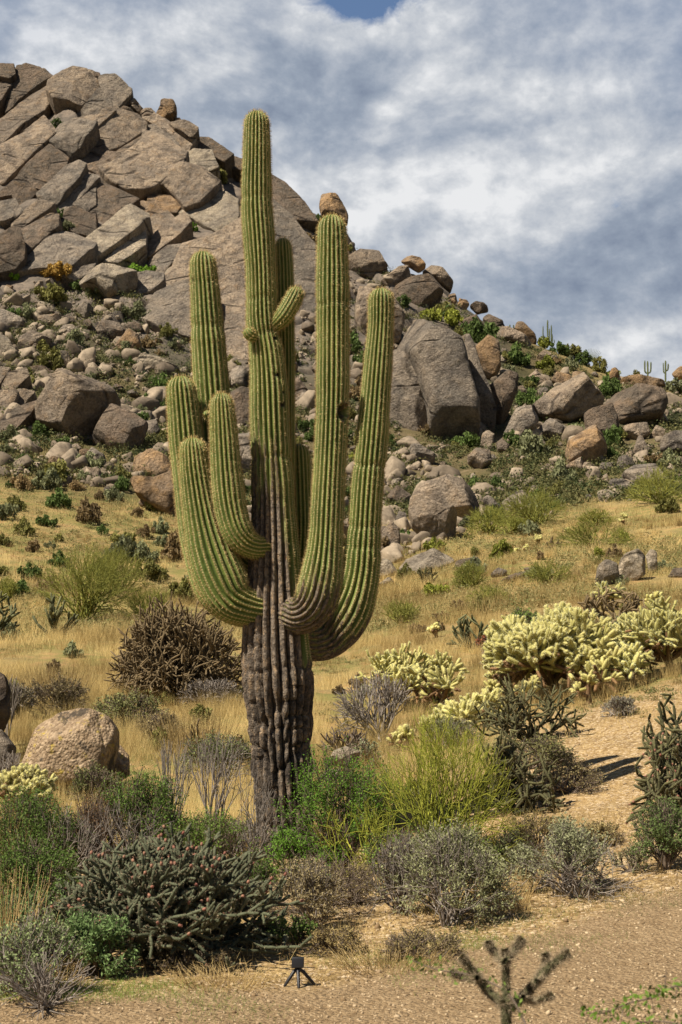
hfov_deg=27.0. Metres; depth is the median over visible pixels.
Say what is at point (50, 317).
boulder
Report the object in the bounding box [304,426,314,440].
shrub
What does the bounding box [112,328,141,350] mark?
boulder
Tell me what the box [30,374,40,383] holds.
shrub
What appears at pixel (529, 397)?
shrub
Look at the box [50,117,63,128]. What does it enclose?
shrub
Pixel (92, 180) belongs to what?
cliff block
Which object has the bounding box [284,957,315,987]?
camera on a tripod
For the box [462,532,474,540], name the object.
shrub
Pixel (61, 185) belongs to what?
cliff block
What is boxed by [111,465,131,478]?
shrub
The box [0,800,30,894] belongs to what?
grass tuft
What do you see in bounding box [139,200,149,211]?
cliff block
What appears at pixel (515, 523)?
palo verde
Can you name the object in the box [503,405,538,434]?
boulder
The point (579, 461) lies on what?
boulder
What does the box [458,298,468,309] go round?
boulder
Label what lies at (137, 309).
shrub
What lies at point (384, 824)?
bush
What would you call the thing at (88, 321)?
boulder
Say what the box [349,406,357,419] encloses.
shrub
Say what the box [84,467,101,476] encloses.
boulder
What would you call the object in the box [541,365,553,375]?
shrub
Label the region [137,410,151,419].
boulder
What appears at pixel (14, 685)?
bare shrub
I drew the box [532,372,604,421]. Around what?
boulder
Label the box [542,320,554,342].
saguaro
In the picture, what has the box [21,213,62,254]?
cliff block
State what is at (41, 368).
boulder
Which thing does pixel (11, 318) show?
boulder
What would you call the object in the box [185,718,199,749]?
cholla
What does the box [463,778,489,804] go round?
bush
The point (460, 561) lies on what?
boulder
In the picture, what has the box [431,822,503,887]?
bush
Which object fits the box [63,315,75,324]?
boulder
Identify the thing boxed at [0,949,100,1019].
bare shrub
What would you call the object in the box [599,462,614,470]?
boulder
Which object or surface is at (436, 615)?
shrub
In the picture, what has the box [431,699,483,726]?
teddy bear cholla
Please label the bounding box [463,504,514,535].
palo verde
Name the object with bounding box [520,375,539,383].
shrub
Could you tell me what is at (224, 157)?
cliff block
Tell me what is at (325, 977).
grass tuft
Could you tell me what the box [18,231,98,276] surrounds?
cliff block
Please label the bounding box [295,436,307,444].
shrub
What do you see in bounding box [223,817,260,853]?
bush
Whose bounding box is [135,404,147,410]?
shrub
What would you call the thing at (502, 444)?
boulder
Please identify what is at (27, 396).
cliff block
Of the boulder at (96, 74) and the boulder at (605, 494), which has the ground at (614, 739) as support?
the boulder at (605, 494)
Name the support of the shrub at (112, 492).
on the ground at (614, 739)
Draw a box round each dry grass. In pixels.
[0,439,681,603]
[0,527,681,850]
[7,770,681,981]
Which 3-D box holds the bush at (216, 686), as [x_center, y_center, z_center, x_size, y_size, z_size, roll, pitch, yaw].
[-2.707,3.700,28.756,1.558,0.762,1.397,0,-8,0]
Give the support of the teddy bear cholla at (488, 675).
on the ground at (614, 739)
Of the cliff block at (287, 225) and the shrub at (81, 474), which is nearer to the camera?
the shrub at (81, 474)
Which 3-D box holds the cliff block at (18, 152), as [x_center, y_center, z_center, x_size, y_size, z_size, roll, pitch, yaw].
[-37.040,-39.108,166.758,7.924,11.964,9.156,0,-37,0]
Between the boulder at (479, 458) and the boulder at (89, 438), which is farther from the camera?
the boulder at (479, 458)
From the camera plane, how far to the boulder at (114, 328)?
128.65 m
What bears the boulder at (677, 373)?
on the ground at (614, 739)
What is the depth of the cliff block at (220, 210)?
159.72 m
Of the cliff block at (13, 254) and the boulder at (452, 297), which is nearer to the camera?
the cliff block at (13, 254)
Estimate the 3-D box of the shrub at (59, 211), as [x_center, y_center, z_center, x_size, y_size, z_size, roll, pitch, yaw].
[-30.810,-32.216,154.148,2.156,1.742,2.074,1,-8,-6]
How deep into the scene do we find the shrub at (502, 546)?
58.28 m
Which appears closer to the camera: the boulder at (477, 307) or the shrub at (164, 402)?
the shrub at (164, 402)
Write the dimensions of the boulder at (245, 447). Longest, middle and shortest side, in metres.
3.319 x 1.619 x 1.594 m
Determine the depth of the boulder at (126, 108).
174.53 m
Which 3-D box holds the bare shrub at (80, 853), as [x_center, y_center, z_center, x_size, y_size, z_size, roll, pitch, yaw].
[-2.392,3.076,12.072,0.975,1.172,1.064,0,-8,0]
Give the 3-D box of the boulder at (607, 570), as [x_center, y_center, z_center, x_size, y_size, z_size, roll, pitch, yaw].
[8.812,2.026,47.105,0.764,0.884,0.708,0,-16,0]
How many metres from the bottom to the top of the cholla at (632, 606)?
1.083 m
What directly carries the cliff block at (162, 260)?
on the ground at (614, 739)
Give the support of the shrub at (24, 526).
on the ground at (614, 739)
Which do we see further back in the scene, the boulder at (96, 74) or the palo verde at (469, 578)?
the boulder at (96, 74)
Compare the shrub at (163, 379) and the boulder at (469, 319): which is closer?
the shrub at (163, 379)
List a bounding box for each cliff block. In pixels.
[0,63,16,83]
[0,81,12,117]
[0,86,51,143]
[0,124,56,185]
[0,174,37,204]
[0,198,23,229]
[0,227,27,281]
[0,366,10,385]
[0,367,33,390]
[0,389,19,411]
[0,400,36,432]
[5,63,52,114]
[10,200,56,228]
[18,144,69,190]
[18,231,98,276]
[18,388,36,404]
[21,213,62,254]
[23,115,54,131]
[36,159,88,207]
[45,66,99,114]
[49,118,100,162]
[58,184,89,209]
[61,205,97,237]
[61,263,95,290]
[71,139,120,174]
[73,187,96,211]
[77,110,116,126]
[81,87,112,115]
[81,173,100,188]
[86,204,152,264]
[90,183,140,223]
[93,106,147,150]
[98,73,133,107]
[98,129,189,200]
[103,230,147,267]
[116,136,141,152]
[130,270,165,295]
[138,278,191,342]
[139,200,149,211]
[142,112,197,150]
[147,124,180,146]
[147,194,180,215]
[147,202,163,216]
[147,211,193,261]
[148,244,180,272]
[150,210,173,233]
[161,161,222,211]
[165,217,245,295]
[168,119,199,145]
[178,190,239,231]
[189,148,220,179]
[198,137,234,177]
[220,289,248,360]
[232,156,242,181]
[271,174,318,232]
[272,200,316,312]
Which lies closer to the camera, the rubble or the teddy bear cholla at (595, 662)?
the teddy bear cholla at (595, 662)
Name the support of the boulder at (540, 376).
on the ground at (614, 739)
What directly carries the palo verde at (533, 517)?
on the ground at (614, 739)
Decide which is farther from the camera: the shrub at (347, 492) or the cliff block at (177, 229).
the cliff block at (177, 229)
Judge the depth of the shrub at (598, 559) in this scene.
52.87 m
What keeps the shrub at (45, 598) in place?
on the ground at (614, 739)
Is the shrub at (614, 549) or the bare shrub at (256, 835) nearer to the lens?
the bare shrub at (256, 835)
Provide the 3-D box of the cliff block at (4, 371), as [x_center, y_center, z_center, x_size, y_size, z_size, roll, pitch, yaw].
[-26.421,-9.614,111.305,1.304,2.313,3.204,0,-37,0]
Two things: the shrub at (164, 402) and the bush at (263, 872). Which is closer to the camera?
the bush at (263, 872)
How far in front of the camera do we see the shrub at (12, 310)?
130.43 m
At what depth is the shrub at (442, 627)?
40.03 m
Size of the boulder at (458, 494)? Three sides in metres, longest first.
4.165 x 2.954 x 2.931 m
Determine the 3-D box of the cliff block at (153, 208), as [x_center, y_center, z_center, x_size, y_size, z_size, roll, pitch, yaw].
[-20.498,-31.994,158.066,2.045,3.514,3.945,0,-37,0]
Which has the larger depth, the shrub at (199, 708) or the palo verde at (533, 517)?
the palo verde at (533, 517)
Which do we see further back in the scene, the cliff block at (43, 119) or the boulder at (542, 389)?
the cliff block at (43, 119)
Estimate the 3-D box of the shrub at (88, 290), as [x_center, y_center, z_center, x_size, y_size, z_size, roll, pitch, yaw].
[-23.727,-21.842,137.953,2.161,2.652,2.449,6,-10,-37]
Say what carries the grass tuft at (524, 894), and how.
on the ground at (614, 739)
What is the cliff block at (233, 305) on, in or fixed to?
on the ground at (614, 739)
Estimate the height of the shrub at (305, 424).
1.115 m
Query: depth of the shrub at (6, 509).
73.92 m
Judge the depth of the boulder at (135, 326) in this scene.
131.40 m
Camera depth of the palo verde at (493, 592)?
44.95 m
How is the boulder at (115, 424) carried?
on the ground at (614, 739)
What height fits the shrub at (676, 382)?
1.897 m
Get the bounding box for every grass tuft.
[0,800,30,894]
[0,863,63,975]
[0,951,88,996]
[14,664,97,696]
[143,710,245,753]
[154,958,277,993]
[257,963,344,984]
[318,939,455,975]
[459,863,543,912]
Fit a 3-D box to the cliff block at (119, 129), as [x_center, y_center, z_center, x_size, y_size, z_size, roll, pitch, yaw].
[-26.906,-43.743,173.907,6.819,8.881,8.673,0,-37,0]
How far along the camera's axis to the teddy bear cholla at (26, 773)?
17.82 m
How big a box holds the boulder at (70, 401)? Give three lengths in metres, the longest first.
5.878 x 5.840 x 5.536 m
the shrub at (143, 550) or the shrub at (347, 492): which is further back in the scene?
the shrub at (347, 492)
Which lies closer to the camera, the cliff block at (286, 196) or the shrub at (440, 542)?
the shrub at (440, 542)
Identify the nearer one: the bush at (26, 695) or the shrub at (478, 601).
the bush at (26, 695)
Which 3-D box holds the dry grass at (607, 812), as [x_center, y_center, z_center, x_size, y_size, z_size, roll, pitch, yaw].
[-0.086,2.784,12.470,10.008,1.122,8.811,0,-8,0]
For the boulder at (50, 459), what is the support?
on the ground at (614, 739)
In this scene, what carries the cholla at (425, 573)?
on the ground at (614, 739)
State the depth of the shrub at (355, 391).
123.61 m
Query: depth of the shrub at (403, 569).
59.81 m
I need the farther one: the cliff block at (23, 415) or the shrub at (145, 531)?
the cliff block at (23, 415)
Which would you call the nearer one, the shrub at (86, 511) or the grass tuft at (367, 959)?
the grass tuft at (367, 959)
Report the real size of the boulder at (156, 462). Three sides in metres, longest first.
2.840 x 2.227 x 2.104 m
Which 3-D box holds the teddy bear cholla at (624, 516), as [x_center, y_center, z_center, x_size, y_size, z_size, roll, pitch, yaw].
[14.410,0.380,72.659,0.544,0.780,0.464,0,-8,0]
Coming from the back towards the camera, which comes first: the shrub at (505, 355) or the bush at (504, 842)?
the shrub at (505, 355)
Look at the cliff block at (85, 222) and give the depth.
151.56 m
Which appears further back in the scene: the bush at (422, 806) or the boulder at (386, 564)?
the boulder at (386, 564)
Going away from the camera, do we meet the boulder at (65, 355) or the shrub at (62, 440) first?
the shrub at (62, 440)
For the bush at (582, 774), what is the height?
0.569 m
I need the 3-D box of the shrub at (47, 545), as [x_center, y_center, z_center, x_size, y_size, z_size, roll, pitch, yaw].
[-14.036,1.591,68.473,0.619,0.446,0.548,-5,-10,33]
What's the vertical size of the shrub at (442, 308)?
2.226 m
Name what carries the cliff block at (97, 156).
on the ground at (614, 739)
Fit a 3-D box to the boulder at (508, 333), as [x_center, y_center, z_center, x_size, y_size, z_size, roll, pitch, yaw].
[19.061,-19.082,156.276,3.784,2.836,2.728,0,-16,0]
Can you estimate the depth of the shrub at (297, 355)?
130.96 m
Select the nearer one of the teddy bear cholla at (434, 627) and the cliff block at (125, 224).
the teddy bear cholla at (434, 627)
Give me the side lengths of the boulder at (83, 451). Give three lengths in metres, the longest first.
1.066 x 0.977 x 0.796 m
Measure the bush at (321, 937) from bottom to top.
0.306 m
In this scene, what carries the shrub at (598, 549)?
on the ground at (614, 739)
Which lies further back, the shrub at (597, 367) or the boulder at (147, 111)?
the boulder at (147, 111)
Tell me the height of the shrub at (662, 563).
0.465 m
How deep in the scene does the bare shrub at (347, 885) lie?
10.59 m
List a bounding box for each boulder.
[0,309,26,330]
[0,334,19,356]
[0,672,10,730]
[0,729,15,766]
[11,305,22,315]
[17,330,51,348]
[21,708,119,791]
[31,365,50,372]
[34,280,43,286]
[34,368,120,440]
[36,301,57,309]
[38,313,60,327]
[47,350,70,367]
[47,456,61,464]
[59,324,89,336]
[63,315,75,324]
[71,443,81,452]
[77,301,93,318]
[79,263,137,297]
[79,448,88,455]
[83,319,91,328]
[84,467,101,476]
[85,435,91,442]
[88,447,105,464]
[92,403,147,451]
[93,72,100,77]
[96,320,124,340]
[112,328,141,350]
[113,384,123,392]
[113,745,129,779]
[121,106,133,111]
[123,322,142,332]
[126,389,138,395]
[128,98,142,114]
[130,471,175,514]
[133,448,171,476]
[137,353,179,370]
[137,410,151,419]
[139,499,145,507]
[140,108,154,116]
[147,419,159,436]
[156,98,176,121]
[177,367,188,373]
[229,365,249,386]
[230,386,249,425]
[238,433,251,474]
[295,377,307,400]
[295,390,305,399]
[311,362,315,373]
[319,193,347,225]
[328,746,359,767]
[348,249,387,278]
[354,286,404,343]
[380,265,410,285]
[380,558,396,577]
[380,577,393,585]
[381,521,400,546]
[387,485,410,505]
[389,348,426,430]
[390,273,443,307]
[391,478,402,484]
[395,511,406,519]
[397,319,479,442]
[399,548,454,572]
[401,255,425,272]
[408,493,456,536]
[409,443,435,463]
[412,474,479,520]
[423,265,452,292]
[448,293,456,304]
[455,557,477,567]
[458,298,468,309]
[458,314,484,332]
[464,334,495,431]
[467,447,492,468]
[470,301,487,314]
[476,334,500,379]
[481,430,493,449]
[482,495,499,509]
[483,314,504,326]
[490,369,517,424]
[491,567,506,577]
[496,438,508,451]
[497,326,531,347]
[502,490,529,509]
[502,570,527,581]
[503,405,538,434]
[514,321,536,343]
[517,385,525,392]
[529,370,552,383]
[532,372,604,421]
[536,350,550,359]
[537,387,548,394]
[538,418,563,439]
[552,372,571,382]
[565,424,606,463]
[566,456,584,470]
[571,371,585,376]
[584,402,618,434]
[595,559,619,584]
[597,489,614,501]
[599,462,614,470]
[606,383,667,423]
[608,478,635,489]
[609,367,619,378]
[617,455,634,468]
[618,548,645,580]
[620,374,665,389]
[622,463,666,483]
[623,422,650,439]
[626,450,633,457]
[633,435,651,454]
[645,549,657,572]
[649,425,664,437]
[660,430,681,454]
[668,567,681,577]
[672,366,681,380]
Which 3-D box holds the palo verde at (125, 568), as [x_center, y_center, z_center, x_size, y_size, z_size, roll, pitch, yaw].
[-8.952,2.528,56.182,2.948,3.058,3.222,-6,-10,37]
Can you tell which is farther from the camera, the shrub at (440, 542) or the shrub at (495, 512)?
the shrub at (495, 512)
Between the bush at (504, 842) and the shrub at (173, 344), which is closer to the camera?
the bush at (504, 842)
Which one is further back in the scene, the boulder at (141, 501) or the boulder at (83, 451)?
the boulder at (83, 451)
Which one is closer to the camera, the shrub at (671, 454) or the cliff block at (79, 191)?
the shrub at (671, 454)
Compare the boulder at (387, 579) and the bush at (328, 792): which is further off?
the boulder at (387, 579)
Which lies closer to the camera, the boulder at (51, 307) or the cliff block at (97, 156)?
the boulder at (51, 307)
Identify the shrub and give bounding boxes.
[0,424,19,441]
[0,443,14,453]
[0,503,19,518]
[0,533,13,545]
[0,565,8,574]
[0,750,20,772]
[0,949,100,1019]
[1,622,20,640]
[4,802,113,900]
[5,480,14,487]
[5,675,22,736]
[6,307,23,316]
[6,495,15,501]
[9,273,19,280]
[9,472,32,490]
[9,496,26,511]
[12,578,30,596]
[13,516,35,535]
[17,562,42,579]
[20,302,35,318]
[25,538,39,551]
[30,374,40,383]
[30,465,63,490]
[31,420,50,438]
[33,281,67,307]
[33,575,69,589]
[35,514,57,526]
[36,339,50,353]
[36,346,64,370]
[38,260,71,280]
[39,593,50,604]
[40,458,70,481]
[43,541,56,547]
[44,486,71,508]
[45,659,61,675]
[47,550,70,566]
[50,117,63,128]
[51,796,177,879]
[52,436,70,446]
[54,533,63,541]
[56,208,63,219]
[62,219,75,231]
[63,327,85,346]
[63,640,83,657]
[69,280,83,290]
[69,479,85,490]
[75,495,102,524]
[76,451,105,467]
[76,469,89,478]
[85,287,104,297]
[85,372,95,379]
[93,489,104,499]
[96,524,108,534]
[101,534,137,559]
[104,485,123,500]
[109,532,136,541]
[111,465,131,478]
[114,474,128,490]
[119,340,137,351]
[121,305,128,318]
[124,356,135,365]
[128,263,156,271]
[128,299,150,318]
[130,506,144,517]
[131,540,159,562]
[133,557,169,582]
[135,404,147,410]
[135,410,148,420]
[136,523,155,537]
[140,333,155,347]
[143,501,156,511]
[148,373,172,386]
[150,726,169,751]
[151,516,168,533]
[151,739,197,826]
[153,532,167,546]
[154,349,163,355]
[156,428,167,439]
[158,692,176,705]
[159,322,178,337]
[160,397,166,405]
[160,530,183,561]
[165,575,194,603]
[167,337,184,348]
[184,361,191,371]
[187,728,254,849]
[188,703,214,722]
[192,222,198,231]
[219,756,287,854]
[220,169,227,183]
[221,799,299,876]
[228,354,241,365]
[233,734,250,760]
[270,845,377,921]
[295,350,298,363]
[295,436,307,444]
[298,418,315,429]
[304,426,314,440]
[306,232,316,242]
[316,726,369,756]
[329,669,413,741]
[332,684,344,693]
[345,486,350,498]
[347,429,352,442]
[348,672,364,687]
[349,330,362,353]
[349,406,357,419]
[350,377,361,400]
[352,350,364,362]
[381,535,389,547]
[388,434,395,445]
[396,293,411,307]
[396,562,416,579]
[400,528,410,533]
[407,623,426,632]
[417,424,429,434]
[420,307,442,320]
[422,582,449,597]
[423,536,446,550]
[432,611,449,620]
[433,301,455,315]
[437,619,444,630]
[443,307,462,325]
[449,599,464,611]
[451,431,480,447]
[453,324,463,335]
[458,515,473,528]
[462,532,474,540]
[463,316,496,342]
[463,555,487,576]
[467,475,478,486]
[468,595,489,613]
[470,546,480,556]
[480,503,505,520]
[488,538,513,561]
[490,476,505,488]
[492,322,500,334]
[502,350,511,362]
[503,364,517,372]
[503,429,519,445]
[507,341,530,365]
[514,836,653,901]
[516,387,545,405]
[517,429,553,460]
[517,519,541,535]
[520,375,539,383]
[523,380,536,387]
[525,568,553,579]
[530,488,547,499]
[535,353,554,368]
[536,550,543,559]
[537,336,550,347]
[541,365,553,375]
[545,437,558,448]
[545,483,560,494]
[549,340,570,356]
[551,357,561,363]
[551,456,576,482]
[553,480,565,488]
[562,343,581,359]
[562,355,578,370]
[574,349,592,366]
[590,356,607,372]
[594,546,605,556]
[594,555,603,564]
[599,372,622,396]
[602,424,624,446]
[605,543,622,557]
[606,446,619,458]
[614,574,629,584]
[619,426,627,438]
[643,452,667,463]
[655,496,679,512]
[657,448,680,465]
[658,560,672,569]
[665,377,681,393]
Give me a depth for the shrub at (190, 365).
123.11 m
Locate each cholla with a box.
[0,591,19,631]
[0,762,58,806]
[32,593,78,634]
[37,823,312,971]
[104,592,243,694]
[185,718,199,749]
[355,641,434,708]
[386,724,418,749]
[399,649,469,704]
[416,567,437,583]
[418,713,447,732]
[426,622,440,636]
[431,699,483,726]
[446,614,489,648]
[446,933,574,1023]
[458,730,567,815]
[459,687,505,722]
[469,673,586,741]
[481,601,620,697]
[483,671,503,694]
[483,678,503,692]
[501,615,527,625]
[513,675,540,702]
[522,544,529,550]
[534,534,542,542]
[546,536,561,547]
[561,637,625,696]
[569,669,598,704]
[577,586,648,623]
[589,580,625,608]
[604,640,653,685]
[613,594,681,675]
[617,512,627,523]
[625,729,681,824]
[637,693,681,758]
[644,591,664,603]
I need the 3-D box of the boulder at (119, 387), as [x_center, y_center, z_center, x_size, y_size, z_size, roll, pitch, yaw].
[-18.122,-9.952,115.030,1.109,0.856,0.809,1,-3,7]
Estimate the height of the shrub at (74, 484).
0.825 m
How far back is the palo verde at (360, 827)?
12.16 m
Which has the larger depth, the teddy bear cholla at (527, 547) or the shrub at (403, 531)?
the shrub at (403, 531)
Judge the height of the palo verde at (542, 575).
1.488 m
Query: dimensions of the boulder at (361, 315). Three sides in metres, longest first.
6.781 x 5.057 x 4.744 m
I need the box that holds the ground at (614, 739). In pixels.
[0,109,681,1023]
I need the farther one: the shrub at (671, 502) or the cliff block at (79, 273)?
the cliff block at (79, 273)
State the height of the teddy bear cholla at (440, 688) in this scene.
1.292 m
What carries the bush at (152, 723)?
on the ground at (614, 739)
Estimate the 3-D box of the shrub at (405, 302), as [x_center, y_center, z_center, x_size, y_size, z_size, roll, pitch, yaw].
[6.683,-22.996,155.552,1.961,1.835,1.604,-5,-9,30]
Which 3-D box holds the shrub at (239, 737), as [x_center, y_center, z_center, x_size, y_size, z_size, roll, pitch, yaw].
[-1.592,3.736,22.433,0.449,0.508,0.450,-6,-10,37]
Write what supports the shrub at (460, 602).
on the ground at (614, 739)
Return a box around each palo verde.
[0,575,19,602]
[76,539,159,594]
[121,586,174,621]
[309,796,398,877]
[346,699,523,884]
[380,599,419,624]
[449,560,490,590]
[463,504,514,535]
[465,582,508,603]
[494,514,526,535]
[495,482,571,525]
[514,557,579,587]
[546,516,641,549]
[576,507,617,526]
[621,463,681,505]
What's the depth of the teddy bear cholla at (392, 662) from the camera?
26.57 m
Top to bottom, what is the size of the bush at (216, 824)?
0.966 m
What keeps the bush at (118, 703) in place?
on the ground at (614, 739)
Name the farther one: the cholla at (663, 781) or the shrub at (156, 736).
the shrub at (156, 736)
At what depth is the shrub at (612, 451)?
101.43 m
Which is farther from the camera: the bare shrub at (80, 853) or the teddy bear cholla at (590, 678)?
the teddy bear cholla at (590, 678)
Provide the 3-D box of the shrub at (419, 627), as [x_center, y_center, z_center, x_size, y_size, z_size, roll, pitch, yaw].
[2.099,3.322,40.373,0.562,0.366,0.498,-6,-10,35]
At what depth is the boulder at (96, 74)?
179.38 m
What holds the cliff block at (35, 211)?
on the ground at (614, 739)
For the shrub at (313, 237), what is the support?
on the ground at (614, 739)
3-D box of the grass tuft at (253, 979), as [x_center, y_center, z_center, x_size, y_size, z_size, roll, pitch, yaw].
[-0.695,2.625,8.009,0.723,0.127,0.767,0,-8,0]
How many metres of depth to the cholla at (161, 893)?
8.77 m
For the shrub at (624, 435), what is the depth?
111.42 m
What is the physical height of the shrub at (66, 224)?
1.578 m
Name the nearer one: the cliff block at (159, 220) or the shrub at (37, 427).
the shrub at (37, 427)
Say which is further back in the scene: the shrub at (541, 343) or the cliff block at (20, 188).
the shrub at (541, 343)
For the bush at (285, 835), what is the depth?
12.82 m
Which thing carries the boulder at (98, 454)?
on the ground at (614, 739)
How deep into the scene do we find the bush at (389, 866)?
10.57 m
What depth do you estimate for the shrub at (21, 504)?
77.73 m
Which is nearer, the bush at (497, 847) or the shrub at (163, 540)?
the bush at (497, 847)
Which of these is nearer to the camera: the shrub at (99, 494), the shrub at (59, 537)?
the shrub at (59, 537)
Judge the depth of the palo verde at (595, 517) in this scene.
72.43 m
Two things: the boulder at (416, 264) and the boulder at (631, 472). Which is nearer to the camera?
the boulder at (631, 472)
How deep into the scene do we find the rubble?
110.61 m
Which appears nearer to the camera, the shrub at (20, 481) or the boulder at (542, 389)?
the shrub at (20, 481)
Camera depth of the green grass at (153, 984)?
8.05 m
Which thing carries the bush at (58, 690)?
on the ground at (614, 739)
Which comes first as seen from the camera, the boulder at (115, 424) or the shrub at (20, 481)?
the shrub at (20, 481)
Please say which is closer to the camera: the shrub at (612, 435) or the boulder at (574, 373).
the shrub at (612, 435)
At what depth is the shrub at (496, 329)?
159.95 m
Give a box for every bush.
[0,782,92,887]
[0,827,84,906]
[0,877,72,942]
[0,901,87,1002]
[8,805,118,861]
[11,682,38,715]
[24,535,142,621]
[28,670,93,715]
[43,906,140,979]
[60,788,126,875]
[65,759,126,807]
[87,687,170,726]
[100,762,199,850]
[130,708,183,740]
[140,942,239,976]
[166,806,226,846]
[168,804,273,864]
[174,677,240,704]
[176,728,250,777]
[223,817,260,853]
[237,854,283,915]
[252,912,302,949]
[258,824,343,880]
[267,736,400,877]
[273,854,350,929]
[278,912,317,944]
[301,923,369,958]
[311,809,362,875]
[326,852,376,907]
[339,759,412,860]
[340,809,401,832]
[352,738,381,765]
[359,822,438,894]
[362,826,432,918]
[375,811,526,932]
[375,922,468,963]
[392,777,447,813]
[423,713,484,748]
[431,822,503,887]
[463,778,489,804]
[474,635,487,652]
[476,822,542,872]
[490,732,583,770]
[495,812,619,899]
[499,809,560,853]
[500,606,543,623]
[531,757,607,794]
[582,818,627,845]
[600,694,637,717]
[608,842,650,874]
[627,796,681,869]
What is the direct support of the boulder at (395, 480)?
on the ground at (614, 739)
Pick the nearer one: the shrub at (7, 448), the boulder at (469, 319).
the shrub at (7, 448)
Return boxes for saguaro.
[164,107,395,858]
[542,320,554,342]
[644,360,651,375]
[663,360,668,381]
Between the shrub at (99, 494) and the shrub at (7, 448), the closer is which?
the shrub at (99, 494)
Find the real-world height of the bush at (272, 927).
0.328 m
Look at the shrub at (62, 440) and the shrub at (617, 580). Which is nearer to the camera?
the shrub at (617, 580)
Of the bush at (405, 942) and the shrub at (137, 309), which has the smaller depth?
the bush at (405, 942)
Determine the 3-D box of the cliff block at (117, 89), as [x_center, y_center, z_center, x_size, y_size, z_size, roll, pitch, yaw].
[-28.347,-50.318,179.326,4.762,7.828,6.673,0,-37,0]
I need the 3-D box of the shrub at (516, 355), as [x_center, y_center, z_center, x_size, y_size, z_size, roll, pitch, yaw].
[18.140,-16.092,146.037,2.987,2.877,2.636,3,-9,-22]
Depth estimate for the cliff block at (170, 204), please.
160.34 m
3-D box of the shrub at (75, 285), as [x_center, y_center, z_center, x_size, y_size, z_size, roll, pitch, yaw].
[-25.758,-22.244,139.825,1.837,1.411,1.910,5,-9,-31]
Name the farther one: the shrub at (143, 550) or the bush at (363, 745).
the shrub at (143, 550)
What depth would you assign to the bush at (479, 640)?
33.79 m
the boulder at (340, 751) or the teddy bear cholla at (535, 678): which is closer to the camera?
the boulder at (340, 751)
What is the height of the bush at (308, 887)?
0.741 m
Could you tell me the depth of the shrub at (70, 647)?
36.03 m
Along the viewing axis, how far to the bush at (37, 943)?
7.71 m
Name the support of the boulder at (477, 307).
on the ground at (614, 739)
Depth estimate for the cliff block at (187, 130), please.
174.37 m
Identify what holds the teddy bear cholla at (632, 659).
on the ground at (614, 739)
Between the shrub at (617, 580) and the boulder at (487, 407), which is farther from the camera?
the boulder at (487, 407)
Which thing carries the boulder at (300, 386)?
on the ground at (614, 739)
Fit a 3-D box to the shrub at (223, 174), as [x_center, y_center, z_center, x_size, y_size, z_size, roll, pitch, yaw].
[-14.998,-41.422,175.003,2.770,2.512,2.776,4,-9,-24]
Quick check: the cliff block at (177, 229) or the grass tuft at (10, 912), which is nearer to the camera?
the grass tuft at (10, 912)
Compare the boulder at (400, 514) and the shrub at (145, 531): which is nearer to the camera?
the shrub at (145, 531)
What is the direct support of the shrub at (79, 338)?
on the ground at (614, 739)
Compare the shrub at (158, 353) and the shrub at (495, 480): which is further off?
the shrub at (158, 353)
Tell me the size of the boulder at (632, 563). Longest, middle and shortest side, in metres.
1.175 x 1.045 x 1.013 m
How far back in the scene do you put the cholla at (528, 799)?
15.26 m
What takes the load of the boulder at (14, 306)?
on the ground at (614, 739)
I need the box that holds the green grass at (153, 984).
[0,804,681,1023]
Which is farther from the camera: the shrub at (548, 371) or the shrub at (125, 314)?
the shrub at (548, 371)
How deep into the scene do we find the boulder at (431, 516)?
73.29 m
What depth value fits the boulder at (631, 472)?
89.73 m
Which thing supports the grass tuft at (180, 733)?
on the ground at (614, 739)
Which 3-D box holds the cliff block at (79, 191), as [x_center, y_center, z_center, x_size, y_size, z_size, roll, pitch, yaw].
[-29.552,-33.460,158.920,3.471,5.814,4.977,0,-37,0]
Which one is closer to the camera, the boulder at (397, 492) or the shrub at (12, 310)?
the boulder at (397, 492)
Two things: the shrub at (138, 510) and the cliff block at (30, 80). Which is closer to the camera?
the shrub at (138, 510)
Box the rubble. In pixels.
[0,242,681,562]
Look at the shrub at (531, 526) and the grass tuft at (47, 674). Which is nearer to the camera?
the grass tuft at (47, 674)
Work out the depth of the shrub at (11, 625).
40.48 m
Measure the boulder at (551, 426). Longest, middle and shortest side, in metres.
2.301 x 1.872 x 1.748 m
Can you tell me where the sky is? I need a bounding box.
[0,0,681,384]
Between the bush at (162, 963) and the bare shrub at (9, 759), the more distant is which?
the bare shrub at (9, 759)
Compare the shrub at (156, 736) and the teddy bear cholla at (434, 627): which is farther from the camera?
the teddy bear cholla at (434, 627)
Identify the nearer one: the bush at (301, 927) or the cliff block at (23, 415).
the bush at (301, 927)
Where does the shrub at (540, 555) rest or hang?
on the ground at (614, 739)
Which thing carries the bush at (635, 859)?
on the ground at (614, 739)
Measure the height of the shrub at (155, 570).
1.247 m
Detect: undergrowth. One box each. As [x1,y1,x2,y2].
[0,244,681,518]
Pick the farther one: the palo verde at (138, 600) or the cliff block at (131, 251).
the cliff block at (131, 251)

